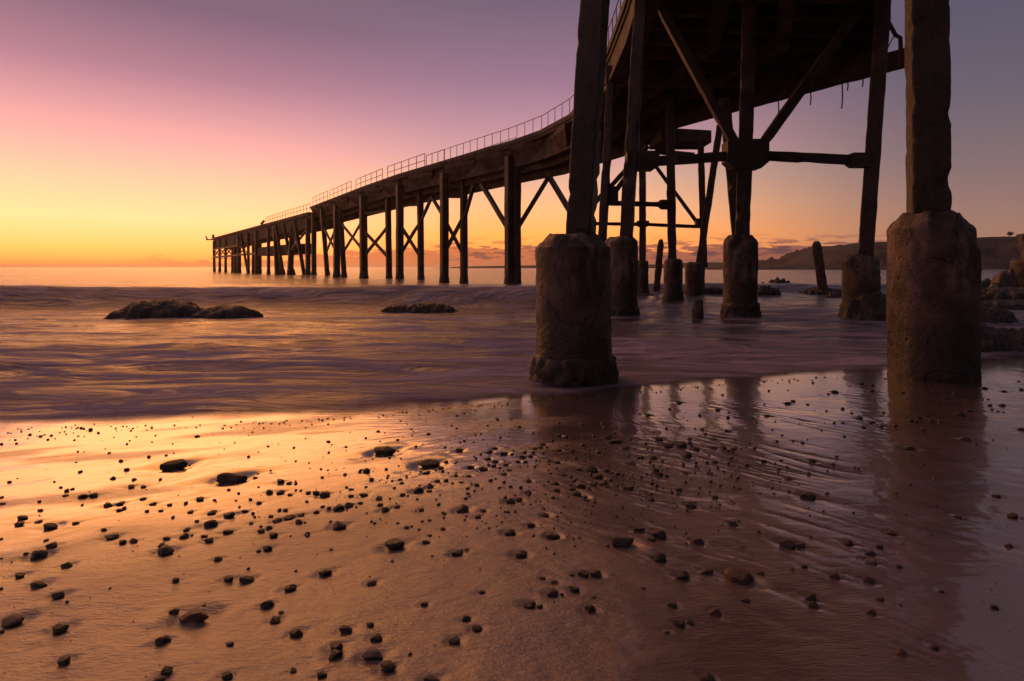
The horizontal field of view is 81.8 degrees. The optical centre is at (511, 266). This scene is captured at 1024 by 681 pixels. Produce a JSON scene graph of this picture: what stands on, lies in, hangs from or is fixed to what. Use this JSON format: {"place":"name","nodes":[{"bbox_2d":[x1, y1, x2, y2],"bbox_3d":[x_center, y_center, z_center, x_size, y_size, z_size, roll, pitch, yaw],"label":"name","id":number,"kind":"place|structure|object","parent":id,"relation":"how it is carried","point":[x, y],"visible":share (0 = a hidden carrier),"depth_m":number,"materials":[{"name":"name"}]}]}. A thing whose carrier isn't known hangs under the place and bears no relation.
{"place":"outdoors","nodes":[
{"label":"outdoors","id":0,"kind":"place"},
{"bbox_2d":[0,354,1023,680],"bbox_3d":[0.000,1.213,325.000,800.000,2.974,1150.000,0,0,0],"label":"sand","id":1,"kind":"structure","parent":0,"point":[968,562],"depth_m":2.65,"materials":[{"name":"sand"}]},
{"bbox_2d":[1,614,24,627],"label":"pebble","id":2,"kind":"object","parent":1,"relation":"on","point":[12,620],"visible":1,"depth_m":2.02,"materials":[{"name":"stone"}]},
{"bbox_2d":[15,572,25,578],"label":"pebble","id":3,"kind":"object","parent":1,"relation":"on","point":[18,575],"visible":1,"depth_m":2.35,"materials":[{"name":"stone"}]},
{"bbox_2d":[30,581,46,588],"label":"pebble","id":4,"kind":"object","parent":1,"relation":"on","point":[36,584],"visible":1,"depth_m":2.27,"materials":[{"name":"stone"}]},
{"bbox_2d":[30,550,47,559],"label":"pebble","id":5,"kind":"object","parent":1,"relation":"on","point":[38,554],"visible":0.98,"depth_m":2.50,"materials":[{"name":"stone"}]},
{"bbox_2d":[43,523,57,528],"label":"pebble","id":6,"kind":"object","parent":1,"relation":"on","point":[50,525],"visible":1,"depth_m":2.81,"materials":[{"name":"stone"}]},
{"bbox_2d":[45,541,57,548],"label":"pebble","id":7,"kind":"object","parent":1,"relation":"on","point":[53,545],"visible":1,"depth_m":2.59,"materials":[{"name":"stone"}]},
{"bbox_2d":[51,590,64,599],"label":"pebble","id":8,"kind":"object","parent":1,"relation":"on","point":[57,595],"visible":1,"depth_m":2.18,"materials":[{"name":"stone"}]},
{"bbox_2d":[52,623,68,634],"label":"pebble","id":9,"kind":"object","parent":1,"relation":"on","point":[58,628],"visible":1,"depth_m":1.97,"materials":[{"name":"stone"}]},
{"bbox_2d":[57,654,70,665],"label":"pebble","id":10,"kind":"object","parent":1,"relation":"on","point":[63,660],"visible":1,"depth_m":1.81,"materials":[{"name":"stone"}]},
{"bbox_2d":[61,562,72,568],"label":"pebble","id":11,"kind":"object","parent":1,"relation":"on","point":[67,565],"visible":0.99,"depth_m":2.42,"materials":[{"name":"stone"}]},
{"bbox_2d":[105,534,118,539],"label":"pebble","id":12,"kind":"object","parent":1,"relation":"on","point":[112,536],"visible":1,"depth_m":2.69,"materials":[{"name":"stone"}]},
{"bbox_2d":[152,676,165,680],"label":"pebble","id":13,"kind":"object","parent":1,"relation":"on","point":[160,678],"visible":1,"depth_m":1.72,"materials":[{"name":"stone"}]},
{"bbox_2d":[155,635,170,645],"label":"pebble","id":14,"kind":"object","parent":1,"relation":"on","point":[162,640],"visible":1,"depth_m":1.91,"materials":[{"name":"stone"}]},
{"bbox_2d":[157,545,173,555],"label":"pebble","id":15,"kind":"object","parent":1,"relation":"on","point":[165,550],"visible":0.96,"depth_m":2.54,"materials":[{"name":"stone"}]},
{"bbox_2d":[160,665,172,674],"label":"pebble","id":16,"kind":"object","parent":1,"relation":"on","point":[166,670],"visible":1,"depth_m":1.76,"materials":[{"name":"stone"}]},
{"bbox_2d":[160,459,187,470],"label":"pebble","id":17,"kind":"object","parent":1,"relation":"on","point":[176,464],"visible":0.99,"depth_m":3.73,"materials":[{"name":"stone"}]},
{"bbox_2d":[179,608,208,622],"bbox_3d":[-1.103,1.213,2.054,0.111,0.039,0.055,-5,-5,15],"label":"pebble","id":18,"kind":"object","parent":1,"relation":"on","point":[195,615],"visible":1,"depth_m":2.04,"materials":[{"name":"stone"}]},
{"bbox_2d":[204,519,217,528],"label":"pebble","id":19,"kind":"object","parent":1,"relation":"on","point":[210,523],"visible":0.96,"depth_m":2.83,"materials":[{"name":"stone"}]},
{"bbox_2d":[221,671,232,680],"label":"pebble","id":20,"kind":"object","parent":1,"relation":"on","point":[227,676],"visible":1,"depth_m":1.73,"materials":[{"name":"stone"}]},
{"bbox_2d":[224,575,232,581],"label":"pebble","id":21,"kind":"object","parent":1,"relation":"on","point":[228,578],"visible":1,"depth_m":2.31,"materials":[{"name":"stone"}]},
{"bbox_2d":[223,511,234,517],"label":"pebble","id":22,"kind":"object","parent":1,"relation":"on","point":[229,514],"visible":1,"depth_m":2.94,"materials":[{"name":"stone"}]},
{"bbox_2d":[216,472,247,483],"bbox_3d":[-1.671,1.256,3.519,0.167,0.065,0.092,1,-3,0],"label":"pebble","id":23,"kind":"object","parent":1,"relation":"on","point":[224,477],"visible":0.91,"depth_m":3.49,"materials":[{"name":"stone"}]},
{"bbox_2d":[239,576,253,583],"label":"pebble","id":24,"kind":"object","parent":1,"relation":"on","point":[246,579],"visible":1,"depth_m":2.31,"materials":[{"name":"stone"}]},
{"bbox_2d":[260,600,273,608],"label":"pebble","id":25,"kind":"object","parent":1,"relation":"on","point":[267,604],"visible":1,"depth_m":2.12,"materials":[{"name":"stone"}]},
{"bbox_2d":[269,616,280,623],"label":"pebble","id":26,"kind":"object","parent":1,"relation":"on","point":[275,620],"visible":1,"depth_m":2.02,"materials":[{"name":"stone"}]},
{"bbox_2d":[283,514,294,519],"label":"pebble","id":27,"kind":"object","parent":1,"relation":"on","point":[290,516],"visible":1,"depth_m":2.91,"materials":[{"name":"stone"}]},
{"bbox_2d":[284,584,296,591],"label":"pebble","id":28,"kind":"object","parent":1,"relation":"on","point":[290,587],"visible":1,"depth_m":2.24,"materials":[{"name":"stone"}]},
{"bbox_2d":[289,628,302,636],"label":"pebble","id":29,"kind":"object","parent":1,"relation":"on","point":[298,632],"visible":1,"depth_m":1.94,"materials":[{"name":"stone"}]},
{"bbox_2d":[317,671,326,678],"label":"pebble","id":30,"kind":"object","parent":1,"relation":"on","point":[321,674],"visible":1,"depth_m":1.73,"materials":[{"name":"stone"}]},
{"bbox_2d":[319,491,329,497],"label":"pebble","id":31,"kind":"object","parent":1,"relation":"on","point":[325,494],"visible":1,"depth_m":3.23,"materials":[{"name":"stone"}]},
{"bbox_2d":[318,569,331,576],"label":"pebble","id":32,"kind":"object","parent":1,"relation":"on","point":[324,573],"visible":0.99,"depth_m":2.35,"materials":[{"name":"stone"}]},
{"bbox_2d":[328,649,342,660],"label":"pebble","id":33,"kind":"object","parent":1,"relation":"on","point":[335,654],"visible":1,"depth_m":1.82,"materials":[{"name":"stone"}]},
{"bbox_2d":[330,641,342,651],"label":"pebble","id":34,"kind":"object","parent":1,"relation":"on","point":[337,645],"visible":0.86,"depth_m":1.86,"materials":[{"name":"stone"}]},
{"bbox_2d":[333,503,344,511],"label":"pebble","id":35,"kind":"object","parent":1,"relation":"on","point":[339,507],"visible":0.97,"depth_m":3.02,"materials":[{"name":"stone"}]},
{"bbox_2d":[332,521,346,529],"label":"pebble","id":36,"kind":"object","parent":1,"relation":"on","point":[338,525],"visible":0.97,"depth_m":2.80,"materials":[{"name":"stone"}]},
{"bbox_2d":[339,625,351,633],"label":"pebble","id":37,"kind":"object","parent":1,"relation":"on","point":[344,629],"visible":1,"depth_m":1.95,"materials":[{"name":"stone"}]},
{"bbox_2d":[362,647,382,659],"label":"pebble","id":38,"kind":"object","parent":1,"relation":"on","point":[371,653],"visible":1,"depth_m":1.82,"materials":[{"name":"stone"}]},
{"bbox_2d":[370,632,382,641],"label":"pebble","id":39,"kind":"object","parent":1,"relation":"on","point":[376,637],"visible":1,"depth_m":1.91,"materials":[{"name":"stone"}]},
{"bbox_2d":[374,446,395,454],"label":"pebble","id":40,"kind":"object","parent":1,"relation":"on","point":[383,450],"visible":0.99,"depth_m":4.05,"materials":[{"name":"stone"}]},
{"bbox_2d":[380,660,396,672],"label":"pebble","id":41,"kind":"object","parent":1,"relation":"on","point":[388,666],"visible":1,"depth_m":1.76,"materials":[{"name":"stone"}]},
{"bbox_2d":[385,538,404,549],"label":"pebble","id":42,"kind":"object","parent":1,"relation":"on","point":[394,543],"visible":1,"depth_m":2.57,"materials":[{"name":"stone"}]},
{"bbox_2d":[413,486,423,492],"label":"pebble","id":43,"kind":"object","parent":1,"relation":"on","point":[417,489],"visible":0.99,"depth_m":3.28,"materials":[{"name":"stone"}]},
{"bbox_2d":[419,459,439,467],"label":"pebble","id":44,"kind":"object","parent":1,"relation":"on","point":[426,463],"visible":0.96,"depth_m":3.76,"materials":[{"name":"stone"}]},
{"bbox_2d":[423,675,439,680],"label":"pebble","id":45,"kind":"object","parent":1,"relation":"on","point":[429,678],"visible":1,"depth_m":1.71,"materials":[{"name":"stone"}]},
{"bbox_2d":[449,635,459,643],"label":"pebble","id":46,"kind":"object","parent":1,"relation":"on","point":[455,639],"visible":1,"depth_m":1.89,"materials":[{"name":"stone"}]},
{"bbox_2d":[451,549,462,555],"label":"pebble","id":47,"kind":"object","parent":1,"relation":"on","point":[456,552],"visible":1,"depth_m":2.50,"materials":[{"name":"stone"}]},
{"bbox_2d":[456,504,468,512],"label":"pebble","id":48,"kind":"object","parent":1,"relation":"on","point":[462,508],"visible":0.98,"depth_m":2.98,"materials":[{"name":"stone"}]},
{"bbox_2d":[472,624,481,631],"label":"pebble","id":49,"kind":"object","parent":1,"relation":"on","point":[475,628],"visible":1,"depth_m":1.96,"materials":[{"name":"stone"}]},
{"bbox_2d":[504,528,515,535],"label":"pebble","id":50,"kind":"object","parent":1,"relation":"on","point":[510,532],"visible":1,"depth_m":2.71,"materials":[{"name":"stone"}]},
{"bbox_2d":[0,363,1023,676],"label":"pebbles","id":51,"kind":"object","parent":1,"relation":"on","point":[528,467],"visible":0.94,"depth_m":3.54,"materials":[{"name":"stone"}]},
{"bbox_2d":[514,550,526,557],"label":"pebble","id":52,"kind":"object","parent":1,"relation":"on","point":[520,554],"visible":1,"depth_m":2.48,"materials":[{"name":"stone"}]},
{"bbox_2d":[523,600,535,607],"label":"pebble","id":53,"kind":"object","parent":1,"relation":"on","point":[530,604],"visible":1,"depth_m":2.10,"materials":[{"name":"stone"}]},
{"bbox_2d":[545,533,556,539],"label":"pebble","id":54,"kind":"object","parent":1,"relation":"on","point":[551,536],"visible":1,"depth_m":2.65,"materials":[{"name":"stone"}]},
{"bbox_2d":[546,588,558,596],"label":"pebble","id":55,"kind":"object","parent":1,"relation":"on","point":[552,592],"visible":1,"depth_m":2.17,"materials":[{"name":"stone"}]},
{"bbox_2d":[569,586,578,592],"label":"pebble","id":56,"kind":"object","parent":1,"relation":"on","point":[573,589],"visible":1,"depth_m":2.19,"materials":[{"name":"stone"}]},
{"bbox_2d":[577,570,588,577],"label":"pebble","id":57,"kind":"object","parent":1,"relation":"on","point":[583,573],"visible":1,"depth_m":2.31,"materials":[{"name":"stone"}]},
{"bbox_2d":[584,605,595,612],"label":"pebble","id":58,"kind":"object","parent":1,"relation":"on","point":[589,608],"visible":1,"depth_m":2.07,"materials":[{"name":"stone"}]},
{"bbox_2d":[586,465,597,472],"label":"pebble","id":59,"kind":"object","parent":1,"relation":"on","point":[589,468],"visible":0.86,"depth_m":3.60,"materials":[{"name":"stone"}]},
{"bbox_2d":[205,0,981,386],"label":"jetty","id":60,"kind":"object","parent":1,"relation":"on","point":[653,78],"visible":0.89,"depth_m":15.47,"materials":[{"name":"wood"}]},
{"bbox_2d":[589,569,600,577],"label":"pebble","id":61,"kind":"object","parent":1,"relation":"on","point":[595,573],"visible":1,"depth_m":2.31,"materials":[{"name":"stone"}]},
{"bbox_2d":[609,535,633,547],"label":"pebble","id":62,"kind":"object","parent":1,"relation":"on","point":[619,541],"visible":0.99,"depth_m":2.58,"materials":[{"name":"stone"}]},
{"bbox_2d":[633,526,642,531],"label":"pebble","id":63,"kind":"object","parent":1,"relation":"on","point":[637,529],"visible":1,"depth_m":2.73,"materials":[{"name":"stone"}]},
{"bbox_2d":[650,529,665,538],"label":"pebble","id":64,"kind":"object","parent":1,"relation":"on","point":[659,533],"visible":0.95,"depth_m":2.67,"materials":[{"name":"stone"}]},
{"bbox_2d":[654,552,665,561],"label":"pebble","id":65,"kind":"object","parent":1,"relation":"on","point":[659,557],"visible":0.99,"depth_m":2.43,"materials":[{"name":"stone"}]},
{"bbox_2d":[666,602,676,607],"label":"pebble","id":66,"kind":"object","parent":1,"relation":"on","point":[672,604],"visible":1,"depth_m":2.09,"materials":[{"name":"stone"}]},
{"bbox_2d":[672,619,684,627],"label":"pebble","id":67,"kind":"object","parent":1,"relation":"on","point":[678,623],"visible":1,"depth_m":1.97,"materials":[{"name":"stone"}]},
{"bbox_2d":[675,441,686,447],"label":"pebble","id":68,"kind":"object","parent":1,"relation":"on","point":[682,444],"visible":1,"depth_m":4.12,"materials":[{"name":"stone"}]},
{"bbox_2d":[675,570,688,579],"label":"pebble","id":69,"kind":"object","parent":1,"relation":"on","point":[682,575],"visible":1,"depth_m":2.29,"materials":[{"name":"stone"}]},
{"bbox_2d":[681,451,691,457],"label":"pebble","id":70,"kind":"object","parent":1,"relation":"on","point":[686,454],"visible":0.98,"depth_m":3.88,"materials":[{"name":"stone"}]},
{"bbox_2d":[685,502,696,507],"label":"pebble","id":71,"kind":"object","parent":1,"relation":"on","point":[690,505],"visible":1,"depth_m":3.02,"materials":[{"name":"stone"}]},
{"bbox_2d":[690,537,703,543],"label":"pebble","id":72,"kind":"object","parent":1,"relation":"on","point":[696,540],"visible":0.99,"depth_m":2.60,"materials":[{"name":"stone"}]},
{"bbox_2d":[699,673,714,680],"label":"pebble","id":73,"kind":"object","parent":1,"relation":"on","point":[705,677],"visible":1,"depth_m":1.71,"materials":[{"name":"stone"}]},
{"bbox_2d":[700,568,713,574],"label":"pebble","id":74,"kind":"object","parent":1,"relation":"on","point":[707,571],"visible":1,"depth_m":2.32,"materials":[{"name":"stone"}]},
{"bbox_2d":[709,607,720,615],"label":"pebble","id":75,"kind":"object","parent":1,"relation":"on","point":[715,611],"visible":1,"depth_m":2.03,"materials":[{"name":"stone"}]},
{"bbox_2d":[724,566,752,584],"bbox_3d":[0.883,1.198,2.291,0.108,0.065,0.092,6,1,-8],"label":"pebble","id":76,"kind":"object","parent":1,"relation":"on","point":[737,574],"visible":0.97,"depth_m":2.27,"materials":[{"name":"stone"}]},
{"bbox_2d":[778,538,795,548],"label":"pebble","id":77,"kind":"object","parent":1,"relation":"on","point":[787,543],"visible":1,"depth_m":2.55,"materials":[{"name":"stone"}]},
{"bbox_2d":[799,491,815,499],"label":"pebble","id":78,"kind":"object","parent":1,"relation":"on","point":[808,495],"visible":1,"depth_m":3.13,"materials":[{"name":"stone"}]},
{"bbox_2d":[804,593,815,600],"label":"pebble","id":79,"kind":"object","parent":1,"relation":"on","point":[810,596],"visible":0.98,"depth_m":2.12,"materials":[{"name":"stone"}]},
{"bbox_2d":[807,601,818,607],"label":"pebble","id":80,"kind":"object","parent":1,"relation":"on","point":[812,604],"visible":1,"depth_m":2.08,"materials":[{"name":"stone"}]},
{"bbox_2d":[828,572,839,578],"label":"pebble","id":81,"kind":"object","parent":1,"relation":"on","point":[834,575],"visible":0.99,"depth_m":2.27,"materials":[{"name":"stone"}]},
{"bbox_2d":[842,539,852,545],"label":"pebble","id":82,"kind":"object","parent":1,"relation":"on","point":[848,542],"visible":1,"depth_m":2.57,"materials":[{"name":"stone"}]},
{"bbox_2d":[842,291,885,319],"bbox_3d":[9.433,1.129,14.900,2.550,1.043,1.800,0,0,0],"label":"boulder","id":83,"kind":"object","parent":1,"relation":"on","point":[866,306],"visible":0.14,"depth_m":14.74,"materials":[{"name":"stone"}]},
{"bbox_2d":[863,576,874,583],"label":"pebble","id":84,"kind":"object","parent":1,"relation":"on","point":[868,579],"visible":1,"depth_m":2.24,"materials":[{"name":"stone"}]},
{"bbox_2d":[865,609,875,614],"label":"pebble","id":85,"kind":"object","parent":1,"relation":"on","point":[870,611],"visible":1,"depth_m":2.02,"materials":[{"name":"stone"}]},
{"bbox_2d":[865,559,876,564],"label":"pebble","id":86,"kind":"object","parent":1,"relation":"on","point":[871,561],"visible":1,"depth_m":2.38,"materials":[{"name":"stone"}]},
{"bbox_2d":[894,648,905,656],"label":"pebble","id":87,"kind":"object","parent":1,"relation":"on","point":[899,652],"visible":1,"depth_m":1.81,"materials":[{"name":"stone"}]},
{"bbox_2d":[959,436,970,441],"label":"pebble","id":88,"kind":"object","parent":1,"relation":"on","point":[965,439],"visible":0.92,"depth_m":4.18,"materials":[{"name":"stone"}]},
{"bbox_2d":[981,305,1019,323],"bbox_3d":[11.275,1.275,14.000,1.700,0.750,1.800,0,0,0],"label":"boulder","id":89,"kind":"object","parent":1,"relation":"on","point":[993,314],"visible":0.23,"depth_m":13.62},
{"bbox_2d":[981,323,1023,351],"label":"boulder","id":90,"kind":"object","parent":1,"relation":"on","point":[993,339],"visible":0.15,"depth_m":9.22,"materials":[{"name":"stone"}]},
{"bbox_2d":[981,286,1023,300],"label":"rock ledge","id":91,"kind":"object","parent":1,"relation":"on","point":[1005,293],"visible":0.44,"depth_m":22.51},
{"bbox_2d":[987,268,1017,288],"bbox_3d":[21.243,0.827,25.500,2.550,1.646,2.200,0,0,0],"label":"boulder","id":92,"kind":"object","parent":1,"relation":"on","point":[1005,278],"visible":0.23,"depth_m":25.22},
{"bbox_2d":[981,299,1023,309],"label":"rock ledge","id":93,"kind":"object","parent":1,"relation":"on","point":[1018,304],"visible":0.36,"depth_m":18.40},
{"bbox_2d":[1007,512,1017,518],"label":"pebble","id":94,"kind":"object","parent":1,"relation":"on","point":[1012,515],"visible":1,"depth_m":2.85,"materials":[{"name":"stone"}]},
{"bbox_2d":[0,267,1023,420],"bbox_3d":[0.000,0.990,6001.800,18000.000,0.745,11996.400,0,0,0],"label":"sea","id":95,"kind":"structure","parent":0,"point":[320,341],"depth_m":9.97,"materials":[{"name":"liquid"}]},
{"bbox_2d":[103,299,263,318],"bbox_3d":[-8.325,1.227,14.900,4.480,0.845,2.100,0,0,0],"label":"rock","id":96,"kind":"object","parent":95,"relation":"in","point":[164,308],"visible":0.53,"depth_m":14.48,"materials":[{"name":"stone"}]},
{"bbox_2d":[381,302,457,312],"bbox_3d":[-2.726,1.343,17.300,2.800,0.615,1.600,0,0,0],"label":"rock","id":97,"kind":"object","parent":95,"relation":"in","point":[428,307],"visible":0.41,"depth_m":17.04,"materials":[{"name":"stone"}]},
{"bbox_2d":[653,239,663,291],"bbox_3d":[7.430,-0.041,29.996,0.563,2.750,0.381,0,0,0],"label":"broken pile","id":98,"kind":"object","parent":95,"relation":"in","point":[658,266],"visible":0.96,"depth_m":29.88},
{"bbox_2d":[692,298,703,318],"bbox_3d":[4.684,1.206,14.893,0.270,0.810,0.267,0,0,30],"label":"broken pile","id":99,"kind":"object","parent":95,"relation":"in","point":[697,311],"visible":0.64,"depth_m":14.80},
{"bbox_2d":[703,287,722,294],"bbox_3d":[9.663,1.292,28.200,1.840,0.715,1.600,0,0,0],"label":"rock ledge","id":100,"kind":"object","parent":95,"relation":"in","point":[712,290],"visible":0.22,"depth_m":27.86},
{"bbox_2d":[758,285,781,294],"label":"rock","id":101,"kind":"object","parent":95,"relation":"in","point":[766,290],"visible":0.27,"depth_m":27.05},
{"bbox_2d":[762,277,789,282],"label":"rock","id":102,"kind":"object","parent":95,"relation":"in","point":[777,280],"visible":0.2,"depth_m":32.81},
{"bbox_2d":[812,241,827,289],"bbox_3d":[14.797,0.017,28.400,0.679,2.530,0.558,0,0,27],"label":"broken pile","id":103,"kind":"object","parent":95,"relation":"in","point":[821,278],"visible":0.95,"depth_m":28.23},
{"bbox_2d":[799,288,841,294],"bbox_3d":[15.139,1.315,28.600,2.500,0.669,2.400,0,0,0],"label":"rock ledge","id":104,"kind":"object","parent":95,"relation":"in","point":[817,291],"visible":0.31,"depth_m":28.08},
{"bbox_2d":[824,292,841,297],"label":"rock","id":105,"kind":"object","parent":95,"relation":"in","point":[833,295],"visible":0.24,"depth_m":25.20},
{"bbox_2d":[981,278,990,288],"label":"boulder","id":106,"kind":"object","parent":95,"relation":"in","point":[985,282],"visible":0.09,"depth_m":26.85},
{"bbox_2d":[1010,233,1023,286],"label":"broken pile","id":107,"kind":"object","parent":95,"relation":"in","point":[1017,266],"visible":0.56,"depth_m":24.92,"materials":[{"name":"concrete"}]},
{"bbox_2d":[0,0,1023,266],"label":"sky","id":108,"kind":"structure","parent":0,"point":[133,133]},
{"bbox_2d":[449,262,722,267],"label":"headland","id":109,"kind":"structure","parent":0,"point":[714,264],"depth_m":599.67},
{"bbox_2d":[705,264,886,269],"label":"headland","id":110,"kind":"structure","parent":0,"point":[796,267],"depth_m":274.08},
{"bbox_2d":[758,236,1021,268],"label":"headland","id":111,"kind":"structure","parent":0,"point":[1000,252],"depth_m":376.45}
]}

